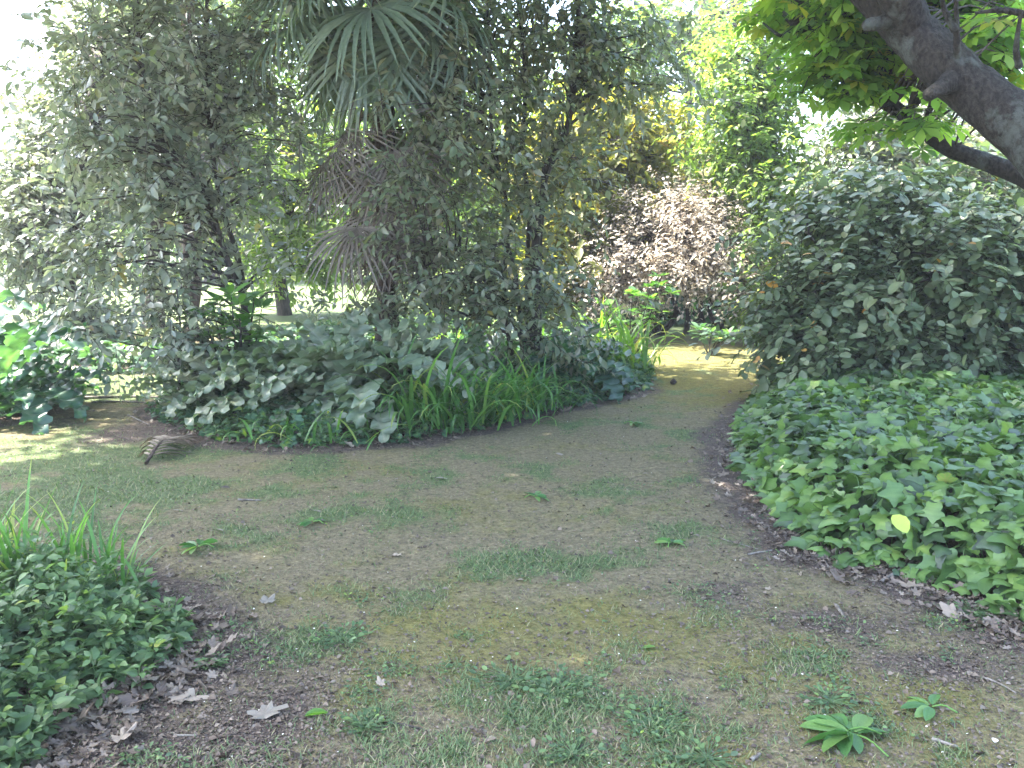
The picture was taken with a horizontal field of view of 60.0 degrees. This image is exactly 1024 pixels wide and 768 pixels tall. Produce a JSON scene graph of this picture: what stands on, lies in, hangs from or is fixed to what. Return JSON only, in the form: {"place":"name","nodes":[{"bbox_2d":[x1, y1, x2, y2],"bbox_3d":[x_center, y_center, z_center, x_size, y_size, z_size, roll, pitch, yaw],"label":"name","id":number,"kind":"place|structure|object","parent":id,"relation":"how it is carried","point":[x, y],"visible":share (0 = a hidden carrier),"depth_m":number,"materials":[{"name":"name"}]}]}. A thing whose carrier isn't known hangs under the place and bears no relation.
{"place":"outdoors","nodes":[
{"label":"outdoors","id":0,"kind":"place"},
{"bbox_2d":[0,247,1023,767],"bbox_3d":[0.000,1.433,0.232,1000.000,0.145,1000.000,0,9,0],"label":"ground","id":1,"kind":"structure","parent":0,"point":[546,445],"depth_m":4.15,"materials":[{"name":"soil"}]},
{"bbox_2d":[0,457,58,560],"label":"strap leaf clump","id":2,"kind":"object","parent":1,"relation":"on","point":[13,518],"visible":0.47,"depth_m":3.85,"materials":[{"name":"plant"}]},
{"bbox_2d":[0,288,105,397],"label":"acanthus","id":3,"kind":"object","parent":1,"relation":"on","point":[13,327],"visible":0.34,"depth_m":8.28,"materials":[{"name":"green plant"}]},
{"bbox_2d":[0,322,113,434],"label":"acanthus","id":4,"kind":"object","parent":1,"relation":"on","point":[22,350],"visible":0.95,"depth_m":7.53,"materials":[{"name":"green plant"}]},
{"bbox_2d":[74,702,93,721],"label":"dry leaf","id":5,"kind":"object","parent":1,"relation":"on","point":[84,712],"visible":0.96,"depth_m":2.74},
{"bbox_2d":[0,123,174,271],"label":"tree","id":6,"kind":"object","parent":1,"relation":"on","point":[2,125],"visible":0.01,"depth_m":36.68,"materials":[{"name":"green plant"}]},
{"bbox_2d":[0,325,175,418],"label":"undergrowth","id":7,"kind":"object","parent":1,"relation":"on","point":[63,354],"visible":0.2,"depth_m":10.39,"materials":[{"name":"green plant"}]},
{"bbox_2d":[85,713,107,719],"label":"dry leaf","id":8,"kind":"object","parent":1,"relation":"on","point":[96,717],"visible":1,"depth_m":2.79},
{"bbox_2d":[0,514,197,767],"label":"herb patch","id":9,"kind":"object","parent":1,"relation":"on","point":[51,622],"visible":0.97,"depth_m":3.09,"materials":[{"name":"green plant"}]},
{"bbox_2d":[8,490,128,586],"bbox_3d":[-1.814,0.686,3.627,0.789,0.427,0.450,7,11,37],"label":"strap leaf clump","id":10,"kind":"object","parent":9,"relation":"on","point":[110,548],"visible":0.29,"depth_m":3.65,"materials":[{"name":"plant"}]},
{"bbox_2d":[0,481,155,592],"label":"strap leaf clump","id":11,"kind":"object","parent":9,"relation":"on","point":[7,564],"visible":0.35,"depth_m":3.61,"materials":[{"name":"plant"}]},
{"bbox_2d":[3,498,166,588],"bbox_3d":[-1.696,0.718,3.613,0.672,0.386,0.418,-9,13,-43],"label":"strap leaf clump","id":12,"kind":"object","parent":9,"relation":"on","point":[133,561],"visible":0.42,"depth_m":3.70,"materials":[{"name":"plant"}]},
{"bbox_2d":[0,0,200,356],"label":"leafy tree","id":13,"kind":"object","parent":1,"relation":"on","point":[14,189],"visible":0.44,"depth_m":11.86,"materials":[{"name":"green plant"}]},
{"bbox_2d":[91,400,145,402],"bbox_3d":[-3.596,0.174,8.257,0.710,0.040,0.036,2,9,12],"label":"stick","id":14,"kind":"object","parent":1,"relation":"on","point":[106,401],"visible":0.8,"depth_m":8.29,"materials":[{"name":"brown wood"}]},
{"bbox_2d":[84,395,158,398],"bbox_3d":[-3.693,0.126,8.534,0.831,0.039,0.092,0,9,1],"label":"stick","id":15,"kind":"object","parent":1,"relation":"on","point":[106,396],"visible":0.61,"depth_m":8.54,"materials":[{"name":"brown wood"}]},
{"bbox_2d":[138,435,206,464],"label":"dry palm frond","id":16,"kind":"object","parent":1,"relation":"on","point":[161,439],"visible":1,"depth_m":6.26,"materials":[{"name":"brown plant"}]},
{"bbox_2d":[125,250,236,392],"bbox_3d":[-2.869,-0.436,7.647,0.996,1.427,0.846,4,10,25],"label":"sapling","id":17,"kind":"object","parent":1,"relation":"on","point":[171,338],"visible":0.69,"depth_m":7.53,"materials":[{"name":"green plant"}]},
{"bbox_2d":[87,0,280,340],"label":"leafy tree","id":18,"kind":"object","parent":1,"relation":"on","point":[214,4],"visible":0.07,"depth_m":13.07,"materials":[{"name":"green plant"}]},
{"bbox_2d":[0,0,374,404],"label":"tree","id":19,"kind":"object","parent":1,"relation":"on","point":[161,133],"visible":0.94,"depth_m":8.02,"materials":[{"name":"green plant"}]},
{"bbox_2d":[168,688,208,702],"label":"dry leaf","id":20,"kind":"object","parent":1,"relation":"on","point":[188,693],"visible":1,"depth_m":2.94,"materials":[{"name":"plant"}]},
{"bbox_2d":[178,668,201,674],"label":"dry leaf","id":21,"kind":"object","parent":1,"relation":"on","point":[187,671],"visible":1,"depth_m":3.06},
{"bbox_2d":[178,538,217,553],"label":"weed","id":22,"kind":"object","parent":1,"relation":"on","point":[192,544],"visible":1,"depth_m":4.32,"materials":[{"name":"plant"}]},
{"bbox_2d":[48,0,353,328],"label":"leafy tree","id":23,"kind":"object","parent":1,"relation":"on","point":[283,81],"visible":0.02,"depth_m":15.18,"materials":[{"name":"green plant"}]},
{"bbox_2d":[192,657,216,666],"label":"dry leaf","id":24,"kind":"object","parent":1,"relation":"on","point":[212,662],"visible":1,"depth_m":3.15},
{"bbox_2d":[120,337,291,418],"bbox_3d":[-2.509,-0.053,7.667,1.657,0.698,1.448,0,9,0],"label":"acanthus","id":25,"kind":"object","parent":1,"relation":"on","point":[205,375],"visible":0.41,"depth_m":7.28,"materials":[{"name":"green plant"}]},
{"bbox_2d":[192,650,228,669],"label":"weed clump","id":26,"kind":"object","parent":1,"relation":"on","point":[218,663],"visible":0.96,"depth_m":3.15,"materials":[{"name":"green plant"}]},
{"bbox_2d":[92,121,348,283],"bbox_3d":[-10.754,-7.040,33.185,12.214,7.058,9.162,-4,10,-26],"label":"tree","id":27,"kind":"object","parent":1,"relation":"on","point":[174,249],"visible":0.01,"depth_m":32.03,"materials":[{"name":"green plant"}]},
{"bbox_2d":[172,282,277,370],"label":"young shrub","id":28,"kind":"object","parent":1,"relation":"on","point":[243,319],"visible":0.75,"depth_m":7.76,"materials":[{"name":"green plant"}]},
{"bbox_2d":[238,498,260,500],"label":"stick","id":29,"kind":"object","parent":1,"relation":"on","point":[239,499],"visible":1,"depth_m":5.18,"materials":[{"name":"grey wood"}]},
{"bbox_2d":[259,593,275,603],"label":"dry leaf","id":30,"kind":"object","parent":1,"relation":"on","point":[265,599],"visible":1,"depth_m":3.71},
{"bbox_2d":[247,700,288,718],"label":"dry leaf","id":31,"kind":"object","parent":1,"relation":"on","point":[266,711],"visible":1,"depth_m":2.83,"materials":[{"name":"plant"}]},
{"bbox_2d":[164,54,375,315],"bbox_3d":[-4.293,-3.937,18.018,4.972,5.246,4.245,4,10,23],"label":"leafy tree","id":32,"kind":"object","parent":1,"relation":"on","point":[299,235],"visible":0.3,"depth_m":17.27,"materials":[{"name":"green plant"}]},
{"bbox_2d":[177,318,392,427],"bbox_3d":[-1.813,-0.040,7.428,1.817,0.947,1.777,0,9,0],"label":"acanthus","id":33,"kind":"object","parent":1,"relation":"on","point":[306,361],"visible":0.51,"depth_m":6.99,"materials":[{"name":"green plant"}]},
{"bbox_2d":[222,400,378,443],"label":"strap leaf clump","id":34,"kind":"object","parent":1,"relation":"on","point":[268,430],"visible":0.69,"depth_m":6.57,"materials":[{"name":"plant"}]},
{"bbox_2d":[297,517,323,526],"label":"fallen leaf","id":35,"kind":"object","parent":1,"relation":"on","point":[305,522],"visible":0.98,"depth_m":4.72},
{"bbox_2d":[305,708,327,715],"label":"green leaf","id":36,"kind":"object","parent":1,"relation":"on","point":[315,711],"visible":1,"depth_m":2.82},
{"bbox_2d":[280,393,405,451],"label":"strap leaf clump","id":37,"kind":"object","parent":1,"relation":"on","point":[329,429],"visible":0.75,"depth_m":6.47,"materials":[{"name":"plant"}]},
{"bbox_2d":[310,620,377,648],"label":"weed clump","id":38,"kind":"object","parent":1,"relation":"on","point":[349,638],"visible":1,"depth_m":3.39,"materials":[{"name":"green plant"}]},
{"bbox_2d":[220,309,482,442],"bbox_3d":[-1.267,-0.086,7.467,2.036,0.997,2.044,0,9,0],"label":"acanthus","id":39,"kind":"object","parent":1,"relation":"on","point":[340,360],"visible":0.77,"depth_m":6.96,"materials":[{"name":"green plant"}]},
{"bbox_2d":[338,393,390,427],"bbox_3d":[-1.191,0.191,7.007,0.550,0.250,0.570,-5,10,-26],"label":"acanthus","id":40,"kind":"object","parent":1,"relation":"on","point":[372,411],"visible":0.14,"depth_m":6.83,"materials":[{"name":"green plant"}]},
{"bbox_2d":[337,707,392,740],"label":"weed clump","id":41,"kind":"object","parent":1,"relation":"on","point":[355,720],"visible":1,"depth_m":2.75,"materials":[{"name":"green plant"}]},
{"bbox_2d":[225,0,522,340],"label":"fan palm","id":42,"kind":"object","parent":1,"relation":"on","point":[351,25],"visible":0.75,"depth_m":8.08,"materials":[{"name":"green plant"}]},
{"bbox_2d":[376,676,384,685],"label":"dry leaf","id":43,"kind":"object","parent":1,"relation":"on","point":[380,681],"visible":1,"depth_m":3.01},
{"bbox_2d":[254,108,509,274],"bbox_3d":[-3.956,-7.724,35.283,15.247,7.673,9.128,-2,9,-11],"label":"tree","id":44,"kind":"object","parent":1,"relation":"on","point":[418,207],"visible":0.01,"depth_m":34.15,"materials":[{"name":"green plant"}]},
{"bbox_2d":[362,396,428,426],"bbox_3d":[-1.000,0.183,7.154,0.791,0.257,0.709,-8,12,-40],"label":"acanthus","id":45,"kind":"object","parent":1,"relation":"on","point":[390,401],"visible":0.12,"depth_m":6.81,"materials":[{"name":"green plant"}]},
{"bbox_2d":[144,315,657,449],"bbox_3d":[-1.038,-0.362,10.447,5.693,0.452,8.190,0,9,0],"label":"ivy","id":46,"kind":"object","parent":1,"relation":"on","point":[296,416],"visible":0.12,"depth_m":7.17,"materials":[{"name":"green plant"}]},
{"bbox_2d":[392,722,422,729],"bbox_3d":[-0.330,1.062,2.759,0.115,0.011,0.011,3,10,17],"label":"stick","id":47,"kind":"object","parent":1,"relation":"on","point":[412,726],"visible":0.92,"depth_m":2.75,"materials":[{"name":"wood"}]},
{"bbox_2d":[326,314,495,400],"bbox_3d":[-0.998,-0.101,7.844,1.773,0.974,1.955,-6,11,-33],"label":"acanthus","id":48,"kind":"object","parent":1,"relation":"on","point":[431,347],"visible":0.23,"depth_m":7.74,"materials":[{"name":"green plant"}]},
{"bbox_2d":[321,332,536,437],"bbox_3d":[-0.695,-0.026,6.966,1.222,0.845,1.516,8,12,41],"label":"strap leaf clump","id":49,"kind":"object","parent":1,"relation":"on","point":[412,403],"visible":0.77,"depth_m":6.80,"materials":[{"name":"plant"}]},
{"bbox_2d":[402,307,495,339],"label":"strap leaf clump","id":50,"kind":"object","parent":1,"relation":"on","point":[458,335],"visible":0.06,"depth_m":11.34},
{"bbox_2d":[432,401,467,421],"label":"plant","id":51,"kind":"object","parent":1,"relation":"on","point":[465,402],"visible":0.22,"depth_m":7.03,"materials":[{"name":"green plant"}]},
{"bbox_2d":[304,3,614,328],"bbox_3d":[-0.814,-4.120,15.584,5.782,6.924,4.860,0,9,0],"label":"leafy tree","id":52,"kind":"object","parent":1,"relation":"on","point":[476,205],"visible":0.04,"depth_m":15.30,"materials":[{"name":"green plant"}]},
{"bbox_2d":[378,357,551,435],"bbox_3d":[-0.344,0.089,7.002,1.367,0.578,1.355,-8,12,-41],"label":"strap leaf clump","id":53,"kind":"object","parent":1,"relation":"on","point":[482,406],"visible":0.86,"depth_m":6.91,"materials":[{"name":"plant"}]},
{"bbox_2d":[430,320,533,368],"bbox_3d":[-0.295,-0.301,9.363,1.376,0.731,1.453,-6,11,-31],"label":"acanthus","id":54,"kind":"object","parent":1,"relation":"on","point":[490,348],"visible":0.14,"depth_m":9.29,"materials":[{"name":"green plant"}]},
{"bbox_2d":[433,347,573,425],"bbox_3d":[-0.120,-0.004,7.351,1.181,0.722,1.102,-8,12,-40],"label":"strap leaf clump","id":55,"kind":"object","parent":1,"relation":"on","point":[516,407],"visible":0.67,"depth_m":7.23,"materials":[{"name":"plant"}]},
{"bbox_2d":[0,352,1023,767],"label":"leaf litter","id":56,"kind":"object","parent":1,"relation":"on","point":[68,726],"visible":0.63,"depth_m":3.13,"materials":[{"name":"plant"}]},
{"bbox_2d":[127,672,159,683],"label":"dry leaf","id":57,"kind":"object","parent":56,"relation":"on","point":[137,678],"visible":0.73,"depth_m":2.98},
{"bbox_2d":[132,684,154,705],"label":"dry leaf","id":58,"kind":"object","parent":56,"relation":"on","point":[147,694],"visible":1,"depth_m":2.91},
{"bbox_2d":[206,643,220,655],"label":"dry leaf","id":59,"kind":"object","parent":56,"relation":"on","point":[212,650],"visible":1,"depth_m":3.22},
{"bbox_2d":[213,622,227,629],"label":"dry leaf","id":60,"kind":"object","parent":56,"relation":"on","point":[222,625],"visible":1,"depth_m":3.46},
{"bbox_2d":[223,632,237,642],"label":"dry leaf","id":61,"kind":"object","parent":56,"relation":"on","point":[231,637],"visible":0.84,"depth_m":3.31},
{"bbox_2d":[953,612,980,620],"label":"dry leaf","id":62,"kind":"object","parent":56,"relation":"on","point":[964,617],"visible":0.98,"depth_m":3.57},
{"bbox_2d":[975,619,990,625],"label":"dry leaf","id":63,"kind":"object","parent":56,"relation":"on","point":[982,622],"visible":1,"depth_m":3.50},
{"bbox_2d":[468,652,557,695],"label":"weed clump","id":64,"kind":"object","parent":1,"relation":"on","point":[484,667],"visible":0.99,"depth_m":3.05,"materials":[{"name":"green plant"}]},
{"bbox_2d":[50,421,1009,765],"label":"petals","id":65,"kind":"object","parent":1,"relation":"on","point":[458,605],"visible":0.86,"depth_m":3.08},
{"bbox_2d":[307,0,753,392],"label":"multi stem tree","id":66,"kind":"object","parent":1,"relation":"on","point":[574,56],"visible":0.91,"depth_m":8.29,"materials":[{"name":"green plant"}]},
{"bbox_2d":[524,491,548,500],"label":"fallen leaf","id":67,"kind":"object","parent":1,"relation":"on","point":[539,495],"visible":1,"depth_m":5.21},
{"bbox_2d":[487,347,602,424],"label":"strap leaf clump","id":68,"kind":"object","parent":1,"relation":"on","point":[542,404],"visible":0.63,"depth_m":7.67,"materials":[{"name":"plant"}]},
{"bbox_2d":[529,676,583,707],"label":"weed clump","id":69,"kind":"object","parent":1,"relation":"on","point":[565,700],"visible":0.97,"depth_m":2.93,"materials":[{"name":"green plant"}]},
{"bbox_2d":[513,661,605,698],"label":"weed clump","id":70,"kind":"object","parent":1,"relation":"on","point":[559,676],"visible":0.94,"depth_m":3.02,"materials":[{"name":"green plant"}]},
{"bbox_2d":[441,115,678,274],"bbox_3d":[2.097,-7.266,33.275,12.692,7.453,8.276,0,9,0],"label":"tree","id":71,"kind":"object","parent":1,"relation":"on","point":[501,205],"depth_m":32.18,"materials":[{"name":"green plant"}]},
{"bbox_2d":[494,321,642,403],"bbox_3d":[0.560,-0.234,8.850,1.422,0.696,1.508,-2,9,-10],"label":"acanthus","id":72,"kind":"object","parent":1,"relation":"on","point":[613,385],"visible":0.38,"depth_m":8.53,"materials":[{"name":"green plant"}]},
{"bbox_2d":[538,728,605,767],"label":"weed clump","id":73,"kind":"object","parent":1,"relation":"on","point":[579,739],"visible":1,"depth_m":2.61,"materials":[{"name":"green plant"}]},
{"bbox_2d":[470,66,720,336],"bbox_3d":[1.344,-2.729,14.223,4.762,4.803,3.118,-7,12,-37],"label":"yellowing tree","id":74,"kind":"object","parent":1,"relation":"on","point":[656,156],"visible":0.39,"depth_m":13.65,"materials":[{"name":"green plant"}]},
{"bbox_2d":[542,296,671,357],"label":"strap leaf clump","id":75,"kind":"object","parent":1,"relation":"on","point":[601,320],"visible":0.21,"depth_m":10.25,"materials":[{"name":"plant"}]},
{"bbox_2d":[567,315,677,365],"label":"strap leaf clump","id":76,"kind":"object","parent":1,"relation":"on","point":[653,358],"visible":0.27,"depth_m":10.41,"materials":[{"name":"plant"}]},
{"bbox_2d":[595,271,680,356],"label":"sapling","id":77,"kind":"object","parent":1,"relation":"on","point":[632,290],"visible":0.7,"depth_m":10.11,"materials":[{"name":"green plant"}]},
{"bbox_2d":[574,294,706,375],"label":"strap leaf clump","id":78,"kind":"object","parent":1,"relation":"on","point":[628,339],"visible":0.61,"depth_m":9.56,"materials":[{"name":"plant"}]},
{"bbox_2d":[606,695,699,742],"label":"weed clump","id":79,"kind":"object","parent":1,"relation":"on","point":[636,720],"visible":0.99,"depth_m":2.77,"materials":[{"name":"green plant"}]},
{"bbox_2d":[509,0,809,195],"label":"leafy tree","id":80,"kind":"object","parent":1,"relation":"on","point":[669,5],"visible":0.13,"depth_m":22.09,"materials":[{"name":"green plant"}]},
{"bbox_2d":[654,537,685,546],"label":"fallen leaf","id":81,"kind":"object","parent":1,"relation":"on","point":[664,540],"visible":1,"depth_m":4.44,"materials":[{"name":"plant"}]},
{"bbox_2d":[563,154,789,337],"bbox_3d":[2.669,-2.131,13.868,3.965,2.938,3.954,0,9,0],"label":"domed bush","id":82,"kind":"object","parent":1,"relation":"on","point":[686,239],"visible":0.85,"depth_m":12.91,"materials":[{"name":"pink plant"}]},
{"bbox_2d":[594,258,759,327],"bbox_3d":[3.200,-1.530,16.573,4.270,2.058,3.225,0,9,0],"label":"bush","id":83,"kind":"object","parent":1,"relation":"on","point":[665,316],"visible":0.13,"depth_m":15.90,"materials":[{"name":"green plant"}]},
{"bbox_2d":[662,729,746,767],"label":"weed clump","id":84,"kind":"object","parent":1,"relation":"on","point":[721,763],"visible":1,"depth_m":2.58,"materials":[{"name":"green plant"}]},
{"bbox_2d":[698,0,715,283],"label":"tall trunk tree","id":85,"kind":"object","parent":1,"relation":"on","point":[705,71],"visible":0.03,"depth_m":24.64,"materials":[{"name":"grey plant"}]},
{"bbox_2d":[688,322,737,354],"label":"seedling","id":86,"kind":"object","parent":1,"relation":"on","point":[702,326],"visible":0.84,"depth_m":11.70,"materials":[{"name":"green plant"}]},
{"bbox_2d":[749,752,761,761],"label":"stick","id":87,"kind":"object","parent":1,"relation":"on","point":[754,757],"visible":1,"depth_m":2.59,"materials":[{"name":"grey wood"}]},
{"bbox_2d":[747,549,772,554],"bbox_3d":[1.217,0.824,4.345,0.155,0.013,0.012,-4,10,-22],"label":"stick","id":88,"kind":"object","parent":1,"relation":"on","point":[752,553],"visible":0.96,"depth_m":4.34,"materials":[{"name":"grey wood"}]},
{"bbox_2d":[652,0,891,345],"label":"leafy tree","id":89,"kind":"object","parent":1,"relation":"on","point":[752,142],"visible":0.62,"depth_m":12.93,"materials":[{"name":"green plant"}]},
{"bbox_2d":[797,681,857,713],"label":"weed clump","id":90,"kind":"object","parent":1,"relation":"on","point":[831,699],"visible":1,"depth_m":2.92,"materials":[{"name":"green plant"}]},
{"bbox_2d":[834,603,845,617],"bbox_3d":[1.349,0.932,3.643,0.014,0.017,0.131,0,9,3],"label":"stick","id":91,"kind":"object","parent":1,"relation":"on","point":[836,605],"visible":1,"depth_m":3.65,"materials":[{"name":"grey wood"}]},
{"bbox_2d":[800,714,888,756],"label":"seedling","id":92,"kind":"object","parent":1,"relation":"on","point":[857,720],"visible":0.97,"depth_m":2.72,"materials":[{"name":"plant"}]},
{"bbox_2d":[804,713,881,756],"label":"fallen leaf","id":93,"kind":"object","parent":92,"relation":"on","point":[844,745],"visible":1,"depth_m":2.66,"materials":[{"name":"plant"}]},
{"bbox_2d":[689,127,1023,393],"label":"shrub","id":94,"kind":"object","parent":1,"relation":"on","point":[938,268],"visible":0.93,"depth_m":8.10,"materials":[{"name":"green plant"}]},
{"bbox_2d":[851,567,872,573],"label":"dry leaf","id":95,"kind":"object","parent":1,"relation":"on","point":[859,572],"visible":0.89,"depth_m":4.05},
{"bbox_2d":[736,137,994,241],"bbox_3d":[14.767,-6.314,33.060,12.658,5.798,8.312,0,9,0],"label":"tree","id":96,"kind":"object","parent":1,"relation":"on","point":[823,164],"depth_m":32.55,"materials":[{"name":"green plant"}]},
{"bbox_2d":[724,355,1023,633],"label":"ivy","id":97,"kind":"object","parent":1,"relation":"on","point":[937,434],"visible":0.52,"depth_m":4.84,"materials":[{"name":"green plant"}]},
{"bbox_2d":[891,514,909,532],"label":"yellow leaf","id":98,"kind":"object","parent":97,"relation":"on","point":[901,522],"visible":1,"depth_m":3.46,"materials":[{"name":"plant"}]},
{"bbox_2d":[732,0,1023,188],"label":"chestnut tree","id":99,"kind":"object","parent":1,"relation":"on","point":[957,57],"visible":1,"depth_m":5.57,"materials":[{"name":"green plant"}]},
{"bbox_2d":[748,96,1022,235],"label":"leafy tree","id":100,"kind":"object","parent":1,"relation":"on","point":[869,148],"visible":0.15,"depth_m":12.25,"materials":[{"name":"green plant"}]},
{"bbox_2d":[879,561,910,583],"bbox_3d":[1.783,0.855,4.085,0.380,0.032,0.016,-9,13,-43],"label":"stick","id":101,"kind":"object","parent":1,"relation":"on","point":[882,580],"visible":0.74,"depth_m":4.01,"materials":[{"name":"grey wood"}]},
{"bbox_2d":[898,581,923,586],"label":"dry leaf","id":102,"kind":"object","parent":1,"relation":"on","point":[909,584],"visible":1,"depth_m":3.90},
{"bbox_2d":[901,694,957,720],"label":"fallen leaf","id":103,"kind":"object","parent":1,"relation":"on","point":[925,710],"visible":1,"depth_m":2.85,"materials":[{"name":"plant"}]},
{"bbox_2d":[931,736,957,746],"bbox_3d":[1.307,1.083,2.677,0.073,0.014,0.014,7,11,35],"label":"stick","id":104,"kind":"object","parent":1,"relation":"on","point":[942,741],"visible":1,"depth_m":2.68,"materials":[{"name":"grey wood"}]},
{"bbox_2d":[948,599,999,619],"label":"weed clump","id":105,"kind":"object","parent":1,"relation":"on","point":[977,613],"visible":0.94,"depth_m":3.65,"materials":[{"name":"green plant"}]},
{"bbox_2d":[982,676,1016,692],"bbox_3d":[1.679,1.035,3.050,0.017,0.011,0.128,-4,10,-25],"label":"stick","id":106,"kind":"object","parent":1,"relation":"on","point":[991,680],"visible":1,"depth_m":3.06,"materials":[{"name":"grey wood"}]},
{"bbox_2d":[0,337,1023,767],"bbox_3d":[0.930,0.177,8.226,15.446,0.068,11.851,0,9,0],"label":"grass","id":107,"kind":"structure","parent":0,"point":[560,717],"depth_m":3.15,"materials":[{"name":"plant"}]},
{"bbox_2d":[0,0,1023,240],"label":"sky","id":108,"kind":"structure","parent":0,"point":[12,28],"materials":[{"name":"white"}]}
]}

